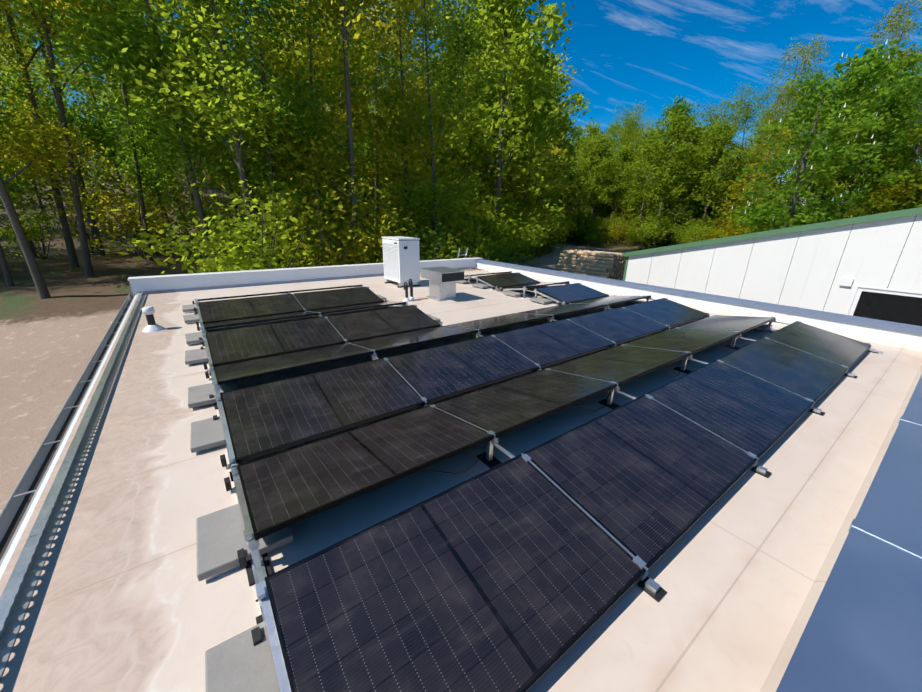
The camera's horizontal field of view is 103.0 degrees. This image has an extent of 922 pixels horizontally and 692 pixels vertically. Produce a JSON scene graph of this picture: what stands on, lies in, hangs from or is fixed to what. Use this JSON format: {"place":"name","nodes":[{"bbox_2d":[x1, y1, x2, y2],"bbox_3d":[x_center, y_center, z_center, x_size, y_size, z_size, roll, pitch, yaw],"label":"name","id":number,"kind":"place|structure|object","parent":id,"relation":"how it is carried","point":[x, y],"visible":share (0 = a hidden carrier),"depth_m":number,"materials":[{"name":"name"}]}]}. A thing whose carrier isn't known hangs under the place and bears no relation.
{"place":"outdoors","nodes":[
{"label":"outdoors","id":0,"kind":"place"},
{"bbox_2d":[0,130,722,512],"bbox_3d":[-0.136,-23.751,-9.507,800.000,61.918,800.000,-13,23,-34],"label":"ground","id":1,"kind":"structure","parent":0,"point":[48,346],"depth_m":16.33,"materials":[{"name":"beige soil"}]},
{"bbox_2d":[0,26,57,286],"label":"tree","id":2,"kind":"object","parent":1,"relation":"on","point":[6,274],"visible":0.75,"depth_m":18.26,"materials":[{"name":"green plant"}]},
{"bbox_2d":[0,2,79,232],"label":"tree","id":3,"kind":"object","parent":1,"relation":"on","point":[34,71],"visible":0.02,"depth_m":34.52,"materials":[{"name":"green plant"}]},
{"bbox_2d":[0,208,89,260],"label":"bush","id":4,"kind":"object","parent":1,"relation":"on","point":[33,229],"visible":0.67,"depth_m":27.20,"materials":[{"name":"green plant"}]},
{"bbox_2d":[0,0,91,273],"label":"tree","id":5,"kind":"object","parent":1,"relation":"on","point":[15,10],"visible":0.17,"depth_m":20.95,"materials":[{"name":"green plant"}]},
{"bbox_2d":[0,11,106,298],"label":"tree","id":6,"kind":"object","parent":1,"relation":"on","point":[39,282],"visible":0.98,"depth_m":16.56,"materials":[{"name":"green plant"}]},
{"bbox_2d":[0,0,124,247],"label":"tree","id":7,"kind":"object","parent":1,"relation":"on","point":[45,89],"visible":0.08,"depth_m":31.32,"materials":[{"name":"green plant"}]},
{"bbox_2d":[0,0,134,267],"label":"tree","id":8,"kind":"object","parent":1,"relation":"on","point":[72,254],"visible":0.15,"depth_m":22.00,"materials":[{"name":"green plant"}]},
{"bbox_2d":[0,0,138,255],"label":"tree","id":9,"kind":"object","parent":1,"relation":"on","point":[94,229],"visible":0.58,"depth_m":28.20,"materials":[{"name":"green plant"}]},
{"bbox_2d":[0,0,163,276],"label":"tree","id":10,"kind":"object","parent":1,"relation":"on","point":[47,29],"visible":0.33,"depth_m":19.46,"materials":[{"name":"green plant"}]},
{"bbox_2d":[11,0,154,240],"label":"tree","id":11,"kind":"object","parent":1,"relation":"on","point":[102,166],"visible":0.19,"depth_m":32.41,"materials":[{"name":"green plant"}]},
{"bbox_2d":[35,170,133,253],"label":"bush","id":12,"kind":"object","parent":1,"relation":"on","point":[104,227],"visible":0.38,"depth_m":30.88,"materials":[{"name":"green plant"}]},
{"bbox_2d":[44,0,190,249],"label":"tree","id":13,"kind":"object","parent":1,"relation":"on","point":[156,189],"visible":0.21,"depth_m":30.75,"materials":[{"name":"green plant"}]},
{"bbox_2d":[43,0,193,260],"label":"tree","id":14,"kind":"object","parent":1,"relation":"on","point":[139,174],"visible":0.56,"depth_m":26.06,"materials":[{"name":"green plant"}]},
{"bbox_2d":[57,154,180,259],"bbox_3d":[-25.901,-10.217,27.925,8.990,7.663,7.331,11,24,20],"label":"bush","id":15,"kind":"object","parent":1,"relation":"on","point":[122,215],"visible":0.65,"depth_m":27.91,"materials":[{"name":"green plant"}]},
{"bbox_2d":[0,0,309,263],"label":"tree","id":16,"kind":"object","parent":1,"relation":"on","point":[119,28],"visible":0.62,"depth_m":15.39,"materials":[{"name":"green plant"}]},
{"bbox_2d":[89,0,271,222],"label":"tree","id":17,"kind":"object","parent":1,"relation":"on","point":[192,155],"visible":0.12,"depth_m":26.44,"materials":[{"name":"green plant"}]},
{"bbox_2d":[159,159,253,254],"bbox_3d":[-21.144,-11.463,31.413,7.257,7.988,8.899,-7,22,-30],"label":"bush","id":18,"kind":"object","parent":1,"relation":"on","point":[205,197],"visible":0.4,"depth_m":30.08,"materials":[{"name":"green plant"}]},
{"bbox_2d":[95,0,317,246],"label":"tree","id":19,"kind":"object","parent":1,"relation":"on","point":[255,209],"visible":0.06,"depth_m":20.62,"materials":[{"name":"green plant"}]},
{"bbox_2d":[79,0,348,269],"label":"tree","id":20,"kind":"object","parent":1,"relation":"on","point":[228,120],"visible":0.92,"depth_m":14.21,"materials":[{"name":"green plant"}]},
{"bbox_2d":[147,191,281,273],"bbox_3d":[-12.740,-5.904,20.740,7.431,5.336,6.426,-9,21,-26],"label":"bush","id":21,"kind":"object","parent":1,"relation":"on","point":[183,230],"visible":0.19,"depth_m":19.07,"materials":[{"name":"green plant"}]},
{"bbox_2d":[141,202,302,272],"bbox_3d":[-10.687,-4.036,17.686,6.302,5.369,6.568,-5,20,-18],"label":"bush","id":22,"kind":"object","parent":1,"relation":"on","point":[161,249],"visible":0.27,"depth_m":16.19,"materials":[{"name":"green plant"}]},
{"bbox_2d":[113,0,349,257],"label":"tree","id":23,"kind":"object","parent":1,"relation":"on","point":[247,160],"visible":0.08,"depth_m":22.95,"materials":[{"name":"green plant"}]},
{"bbox_2d":[110,173,353,272],"bbox_3d":[-8.536,-3.416,15.531,7.716,6.876,8.202,-3,20,-12],"label":"bush","id":24,"kind":"object","parent":1,"relation":"on","point":[238,259],"visible":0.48,"depth_m":14.01,"materials":[{"name":"green plant"}]},
{"bbox_2d":[203,0,368,266],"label":"tree","id":25,"kind":"object","parent":1,"relation":"on","point":[300,108],"visible":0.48,"depth_m":17.91,"materials":[{"name":"green plant"}]},
{"bbox_2d":[214,0,391,265],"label":"tree","id":26,"kind":"object","parent":1,"relation":"on","point":[312,79],"visible":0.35,"depth_m":22.23,"materials":[{"name":"green plant"}]},
{"bbox_2d":[232,163,375,266],"bbox_3d":[-8.833,-6.564,21.644,8.382,7.476,6.836,0,17,4],"label":"bush","id":27,"kind":"object","parent":1,"relation":"on","point":[335,193],"visible":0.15,"depth_m":21.61,"materials":[{"name":"green plant"}]},
{"bbox_2d":[251,0,373,259],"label":"tree","id":28,"kind":"object","parent":1,"relation":"on","point":[320,63],"visible":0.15,"depth_m":25.89,"materials":[{"name":"green plant"}]},
{"bbox_2d":[243,165,415,267],"bbox_3d":[-5.847,-4.422,17.231,7.429,7.507,6.059,-1,21,-6],"label":"bush","id":29,"kind":"object","parent":1,"relation":"on","point":[342,260],"visible":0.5,"depth_m":16.18,"materials":[{"name":"green plant"}]},
{"bbox_2d":[224,0,448,262],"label":"tree","id":30,"kind":"object","parent":1,"relation":"on","point":[344,31],"visible":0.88,"depth_m":18.17,"materials":[{"name":"green plant"}]},
{"bbox_2d":[260,168,417,265],"bbox_3d":[-5.577,-4.870,18.626,7.917,7.338,6.457,-2,22,-7],"label":"bush","id":31,"kind":"object","parent":1,"relation":"on","point":[381,203],"visible":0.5,"depth_m":18.15,"materials":[{"name":"green plant"}]},
{"bbox_2d":[306,0,397,219],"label":"tree","id":32,"kind":"object","parent":1,"relation":"on","point":[359,63],"visible":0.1,"depth_m":27.85,"materials":[{"name":"green plant"}]},
{"bbox_2d":[305,7,405,227],"bbox_3d":[-10.535,-24.644,36.703,12.503,30.100,11.164,-3,20,-9],"label":"tree","id":33,"kind":"object","parent":1,"relation":"on","point":[381,186],"visible":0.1,"depth_m":36.53,"materials":[{"name":"green plant"}]},
{"bbox_2d":[309,0,451,221],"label":"tree","id":34,"kind":"object","parent":1,"relation":"on","point":[377,167],"visible":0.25,"depth_m":33.10,"materials":[{"name":"green plant"}]},
{"bbox_2d":[318,0,489,258],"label":"tree","id":35,"kind":"object","parent":1,"relation":"on","point":[385,134],"visible":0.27,"depth_m":23.71,"materials":[{"name":"green plant"}]},
{"bbox_2d":[375,35,439,221],"bbox_3d":[-5.138,-17.530,34.388,7.528,19.118,7.435,-13,26,-36],"label":"tree","id":36,"kind":"object","parent":1,"relation":"on","point":[418,83],"visible":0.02,"depth_m":32.72,"materials":[{"name":"green plant"}]},
{"bbox_2d":[375,0,463,177],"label":"tree","id":37,"kind":"object","parent":1,"relation":"on","point":[434,7],"visible":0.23,"depth_m":42.78,"materials":[{"name":"green plant"}]},
{"bbox_2d":[361,202,498,262],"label":"bush","id":38,"kind":"object","parent":1,"relation":"on","point":[429,254],"visible":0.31,"depth_m":19.72,"materials":[{"name":"green plant"}]},
{"bbox_2d":[354,0,519,259],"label":"tree","id":39,"kind":"object","parent":1,"relation":"on","point":[435,207],"visible":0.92,"depth_m":20.98,"materials":[{"name":"green plant"}]},
{"bbox_2d":[408,209,498,259],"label":"bush","id":40,"kind":"object","parent":1,"relation":"on","point":[469,243],"visible":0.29,"depth_m":26.11,"materials":[{"name":"green plant"}]},
{"bbox_2d":[419,0,499,204],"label":"tree","id":41,"kind":"object","parent":1,"relation":"on","point":[472,25],"visible":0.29,"depth_m":37.98,"materials":[{"name":"green plant"}]},
{"bbox_2d":[0,257,921,691],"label":"flat roof","id":42,"kind":"structure","parent":1,"relation":"on","point":[798,569],"depth_m":2.37,"materials":[{"name":"concrete"}]},
{"bbox_2d":[0,294,134,565],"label":"gutter","id":43,"kind":"object","parent":42,"relation":"on","point":[14,511],"visible":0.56,"depth_m":3.28,"materials":[{"name":"metal"}]},
{"bbox_2d":[0,292,145,677],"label":"cable tray","id":44,"kind":"object","parent":42,"relation":"on","point":[16,595],"visible":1,"depth_m":2.46,"materials":[{"name":"silver metal"}]},
{"bbox_2d":[198,294,304,323],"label":"panel","id":45,"kind":"object","parent":42,"relation":"on","point":[228,309],"visible":0.96,"depth_m":7.39,"materials":[{"name":"black glass"}]},
{"bbox_2d":[203,311,319,329],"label":"panel","id":46,"kind":"object","parent":42,"relation":"on","point":[220,324],"visible":0.88,"depth_m":6.42,"materials":[{"name":"black glass"}]},
{"bbox_2d":[205,317,345,366],"bbox_3d":[-2.822,-0.122,5.631,1.755,0.035,1.030,-13,33,-34],"label":"panel","id":47,"kind":"object","parent":42,"relation":"on","point":[232,346],"visible":0.98,"depth_m":5.53,"materials":[{"name":"black glass"}]},
{"bbox_2d":[213,343,373,384],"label":"panel","id":48,"kind":"object","parent":42,"relation":"on","point":[233,372],"visible":0.88,"depth_m":4.63,"materials":[{"name":"black glass"}]},
{"bbox_2d":[382,236,419,287],"bbox_3d":[-1.824,-2.578,11.161,0.700,1.399,1.124,-13,23,-34],"label":"hvac unit","id":49,"kind":"object","parent":42,"relation":"on","point":[401,259],"visible":0.98,"depth_m":10.80,"materials":[{"name":"white metal"}]},
{"bbox_2d":[420,266,464,300],"bbox_3d":[-0.484,-1.594,9.424,0.710,0.735,1.010,-13,23,-34],"label":"vent hood","id":50,"kind":"object","parent":42,"relation":"on","point":[442,283],"visible":1,"depth_m":9.22,"materials":[{"name":"grey metal"}]},
{"bbox_2d":[182,279,771,691],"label":"ballast blocks","id":51,"kind":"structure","parent":42,"relation":"on","point":[240,662],"depth_m":2.21,"materials":[{"name":"concrete"}]},
{"bbox_2d":[185,271,882,691],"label":"solar panel mounting","id":52,"kind":"object","parent":42,"relation":"on","point":[257,565],"visible":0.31,"depth_m":2.93,"materials":[{"name":"metal"}]},
{"bbox_2d":[220,358,424,463],"bbox_3d":[-1.391,0.548,3.787,1.755,0.035,1.030,-13,33,-34],"label":"panel","id":53,"kind":"object","parent":52,"relation":"on","point":[267,418],"visible":1,"depth_m":3.65,"materials":[{"name":"black glass"}]},
{"bbox_2d":[294,287,383,310],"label":"panel","id":54,"kind":"object","parent":52,"relation":"on","point":[318,300],"visible":0.92,"depth_m":8.40,"materials":[{"name":"black glass"}]},
{"bbox_2d":[237,405,493,540],"bbox_3d":[-0.738,0.854,2.945,1.755,0.036,1.030,-13,13,-34],"label":"panel","id":55,"kind":"object","parent":52,"relation":"on","point":[285,489],"visible":0.98,"depth_m":2.75,"materials":[{"name":"black glass"}]},
{"bbox_2d":[327,305,440,342],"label":"panel","id":56,"kind":"object","parent":52,"relation":"on","point":[359,326],"visible":0.94,"depth_m":6.54,"materials":[{"name":"black glass"}]},
{"bbox_2d":[351,326,477,352],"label":"panel","id":57,"kind":"object","parent":52,"relation":"on","point":[391,342],"visible":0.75,"depth_m":5.64,"materials":[{"name":"black glass"}]},
{"bbox_2d":[265,454,645,691],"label":"panel","id":58,"kind":"object","parent":52,"relation":"on","point":[519,573],"visible":1,"depth_m":1.84,"materials":[{"name":"black"}]},
{"bbox_2d":[386,335,539,403],"bbox_3d":[0.047,0.228,4.786,1.755,0.035,1.030,-13,33,-34],"label":"panel","id":59,"kind":"object","parent":52,"relation":"on","point":[433,374],"visible":0.98,"depth_m":4.67,"materials":[{"name":"black"}]},
{"bbox_2d":[447,313,552,331],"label":"panel","id":60,"kind":"object","parent":52,"relation":"on","point":[486,324],"visible":0.81,"depth_m":6.66,"materials":[{"name":"black glass"}]},
{"bbox_2d":[478,272,539,287],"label":"panel","id":61,"kind":"object","parent":52,"relation":"on","point":[508,279],"visible":0.85,"depth_m":11.39,"materials":[{"name":"black glass"}]},
{"bbox_2d":[432,369,616,437],"bbox_3d":[0.700,0.533,3.945,1.755,0.036,1.030,-13,13,-34],"label":"panel","id":62,"kind":"object","parent":52,"relation":"on","point":[504,408],"visible":0.9,"depth_m":3.80,"materials":[{"name":"black glass"}]},
{"bbox_2d":[493,319,615,368],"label":"panel","id":63,"kind":"object","parent":52,"relation":"on","point":[548,344],"visible":0.98,"depth_m":5.69,"materials":[{"name":"blue"}]},
{"bbox_2d":[518,304,607,316],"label":"panel","id":64,"kind":"object","parent":52,"relation":"on","point":[559,310],"visible":0.81,"depth_m":7.67,"materials":[{"name":"black glass"}]},
{"bbox_2d":[536,283,608,303],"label":"panel","id":65,"kind":"object","parent":52,"relation":"on","point":[571,293],"visible":0.85,"depth_m":9.54,"materials":[{"name":"blue glass"}]},
{"bbox_2d":[546,345,690,385],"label":"panel","id":66,"kind":"object","parent":52,"relation":"on","point":[621,364],"visible":0.83,"depth_m":4.83,"materials":[{"name":"black glass"}]},
{"bbox_2d":[568,307,668,344],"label":"panel","id":67,"kind":"object","parent":52,"relation":"on","point":[619,325],"visible":0.88,"depth_m":6.70,"materials":[{"name":"blue"}]},
{"bbox_2d":[523,395,757,570],"bbox_3d":[1.478,0.898,2.942,1.755,0.035,1.030,-13,33,-34],"label":"panel","id":68,"kind":"object","parent":52,"relation":"on","point":[649,482],"visible":0.98,"depth_m":2.79,"materials":[{"name":"black"}]},
{"bbox_2d":[625,328,739,354],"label":"panel","id":69,"kind":"object","parent":52,"relation":"on","point":[693,341],"visible":0.9,"depth_m":5.84,"materials":[{"name":"black glass"}]},
{"bbox_2d":[646,360,813,460],"bbox_3d":[2.916,0.577,3.941,1.755,0.035,1.030,-13,33,-34],"label":"panel","id":70,"kind":"object","parent":52,"relation":"on","point":[756,416],"visible":0.96,"depth_m":3.82,"materials":[{"name":"blue"}]},
{"bbox_2d":[717,337,848,401],"bbox_3d":[4.353,0.257,4.941,1.755,0.035,1.030,-13,33,-34],"label":"panel","id":71,"kind":"object","parent":52,"relation":"on","point":[805,375],"visible":0.98,"depth_m":4.85,"materials":[{"name":"blue"}]},
{"bbox_2d":[765,321,871,367],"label":"panel","id":72,"kind":"object","parent":52,"relation":"on","point":[834,347],"visible":0.98,"depth_m":5.86,"materials":[{"name":"black glass"}]},
{"bbox_2d":[624,298,709,327],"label":"panel","id":73,"kind":"object","parent":42,"relation":"on","point":[670,313],"visible":0.79,"depth_m":7.71,"materials":[{"name":"blue glass"}]},
{"bbox_2d":[678,315,775,333],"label":"panel","id":74,"kind":"object","parent":42,"relation":"on","point":[742,324],"visible":0.83,"depth_m":6.86,"materials":[{"name":"black glass"}]},
{"bbox_2d":[414,6,514,177],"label":"tree","id":75,"kind":"object","parent":1,"relation":"on","point":[463,46],"visible":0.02,"depth_m":45.12,"materials":[{"name":"green plant"}]},
{"bbox_2d":[437,57,540,250],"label":"tree","id":76,"kind":"object","parent":1,"relation":"on","point":[520,181],"visible":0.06,"depth_m":44.60,"materials":[{"name":"green plant"}]},
{"bbox_2d":[438,9,549,218],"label":"tree","id":77,"kind":"object","parent":1,"relation":"on","point":[504,195],"depth_m":49.79,"materials":[{"name":"green plant"}]},
{"bbox_2d":[426,0,575,259],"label":"tree","id":78,"kind":"object","parent":1,"relation":"on","point":[523,73],"visible":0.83,"depth_m":32.03,"materials":[{"name":"green plant"}]},
{"bbox_2d":[435,7,574,231],"bbox_3d":[4.914,-22.840,39.766,14.598,27.192,14.067,5,19,10],"label":"tree","id":79,"kind":"object","parent":1,"relation":"on","point":[497,49],"visible":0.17,"depth_m":38.15,"materials":[{"name":"green plant"}]},
{"bbox_2d":[476,230,537,265],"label":"bush","id":80,"kind":"object","parent":1,"relation":"on","point":[505,256],"visible":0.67,"depth_m":30.57,"materials":[{"name":"green plant"}]},
{"bbox_2d":[484,64,579,251],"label":"tree","id":81,"kind":"object","parent":1,"relation":"on","point":[525,197],"visible":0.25,"depth_m":51.41,"materials":[{"name":"green plant"}]},
{"bbox_2d":[508,39,591,251],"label":"tree","id":82,"kind":"object","parent":1,"relation":"on","point":[564,122],"visible":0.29,"depth_m":52.87,"materials":[{"name":"green plant"}]},
{"bbox_2d":[563,117,616,219],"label":"tree","id":83,"kind":"object","parent":1,"relation":"on","point":[591,130],"visible":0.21,"depth_m":81.79,"materials":[{"name":"green plant"}]},
{"bbox_2d":[556,249,625,280],"bbox_3d":[11.718,-6.988,32.794,5.500,2.839,5.453,-16,26,-40],"label":"log pile","id":84,"kind":"object","parent":1,"relation":"on","point":[608,265],"visible":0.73,"depth_m":31.18,"materials":[{"name":"brown wood"}]},
{"bbox_2d":[562,131,624,241],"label":"tree","id":85,"kind":"object","parent":1,"relation":"on","point":[601,146],"visible":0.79,"depth_m":76.04,"materials":[{"name":"green plant"}]},
{"bbox_2d":[583,140,638,241],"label":"tree","id":86,"kind":"object","parent":1,"relation":"on","point":[625,152],"visible":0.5,"depth_m":75.69,"materials":[{"name":"green plant"}]},
{"bbox_2d":[608,126,679,245],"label":"tree","id":87,"kind":"object","parent":1,"relation":"on","point":[634,168],"visible":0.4,"depth_m":69.97,"materials":[{"name":"green plant"}]},
{"bbox_2d":[627,94,703,222],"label":"tree","id":88,"kind":"object","parent":1,"relation":"on","point":[680,107],"visible":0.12,"depth_m":68.09,"materials":[{"name":"green plant"}]},
{"bbox_2d":[623,107,708,247],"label":"tree","id":89,"kind":"object","parent":1,"relation":"on","point":[679,124],"visible":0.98,"depth_m":62.80,"materials":[{"name":"green plant"}]},
{"bbox_2d":[638,117,730,244],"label":"tree","id":90,"kind":"object","parent":1,"relation":"on","point":[692,135],"visible":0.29,"depth_m":64.50,"materials":[{"name":"green plant"}]},
{"bbox_2d":[681,94,738,221],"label":"tree","id":91,"kind":"object","parent":1,"relation":"on","point":[710,119],"visible":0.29,"depth_m":63.85,"materials":[{"name":"green plant"}]},
{"bbox_2d":[663,115,760,240],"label":"tree","id":92,"kind":"object","parent":1,"relation":"on","point":[721,133],"visible":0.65,"depth_m":59.69,"materials":[{"name":"green plant"}]},
{"bbox_2d":[678,121,755,229],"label":"tree","id":93,"kind":"object","parent":1,"relation":"on","point":[700,209],"visible":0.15,"depth_m":64.79,"materials":[{"name":"green plant"}]},
{"bbox_2d":[707,75,791,223],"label":"tree","id":94,"kind":"object","parent":1,"relation":"on","point":[747,111],"visible":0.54,"depth_m":58.52,"materials":[{"name":"green plant"}]},
{"bbox_2d":[701,120,803,239],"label":"tree","id":95,"kind":"object","parent":1,"relation":"on","point":[735,231],"visible":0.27,"depth_m":55.95,"materials":[{"name":"green plant"}]},
{"bbox_2d":[622,207,921,325],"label":"neighboring building wall","id":96,"kind":"structure","parent":1,"relation":"on","point":[868,266],"depth_m":11.46,"materials":[{"name":"white metal"}]},
{"bbox_2d":[748,64,833,205],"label":"tree","id":97,"kind":"object","parent":1,"relation":"on","point":[819,76],"visible":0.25,"depth_m":53.53,"materials":[{"name":"green plant"}]},
{"bbox_2d":[740,34,843,203],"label":"tree","id":98,"kind":"object","parent":1,"relation":"on","point":[787,99],"visible":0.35,"depth_m":56.90,"materials":[{"name":"green plant"}]},
{"bbox_2d":[723,37,908,233],"bbox_3d":[36.560,-18.593,38.909,12.732,22.462,14.430,11,21,28],"label":"chestnut tree","id":99,"kind":"object","parent":1,"relation":"on","point":[863,72],"visible":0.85,"depth_m":37.19,"materials":[{"name":"green plant"}]},
{"bbox_2d":[750,74,899,212],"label":"tree","id":100,"kind":"object","parent":1,"relation":"on","point":[815,186],"visible":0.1,"depth_m":47.30,"materials":[{"name":"green plant"}]},
{"bbox_2d":[785,105,879,221],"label":"tree","id":101,"kind":"object","parent":1,"relation":"on","point":[842,175],"visible":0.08,"depth_m":51.35,"materials":[{"name":"green plant"}]},
{"bbox_2d":[799,43,921,217],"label":"tree","id":102,"kind":"object","parent":1,"relation":"on","point":[896,106],"visible":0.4,"depth_m":44.29,"materials":[{"name":"green plant"}]},
{"bbox_2d":[833,0,921,204],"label":"tree","id":103,"kind":"object","parent":1,"relation":"on","point":[899,23],"visible":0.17,"depth_m":47.34,"materials":[{"name":"green plant"}]},
{"bbox_2d":[845,101,921,213],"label":"tree","id":104,"kind":"object","parent":1,"relation":"on","point":[892,194],"visible":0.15,"depth_m":45.87,"materials":[{"name":"green plant"}]},
{"bbox_2d":[847,44,921,212],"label":"tree","id":105,"kind":"object","parent":1,"relation":"on","point":[916,154],"visible":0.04,"depth_m":47.39,"materials":[{"name":"green plant"}]},
{"bbox_2d":[869,133,921,212],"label":"tree","id":106,"kind":"object","parent":1,"relation":"on","point":[917,175],"visible":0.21,"depth_m":44.59,"materials":[{"name":"green plant"}]},
{"bbox_2d":[0,0,921,204],"label":"sky","id":107,"kind":"structure","parent":0,"point":[653,52],"materials":[{"name":"blue"}]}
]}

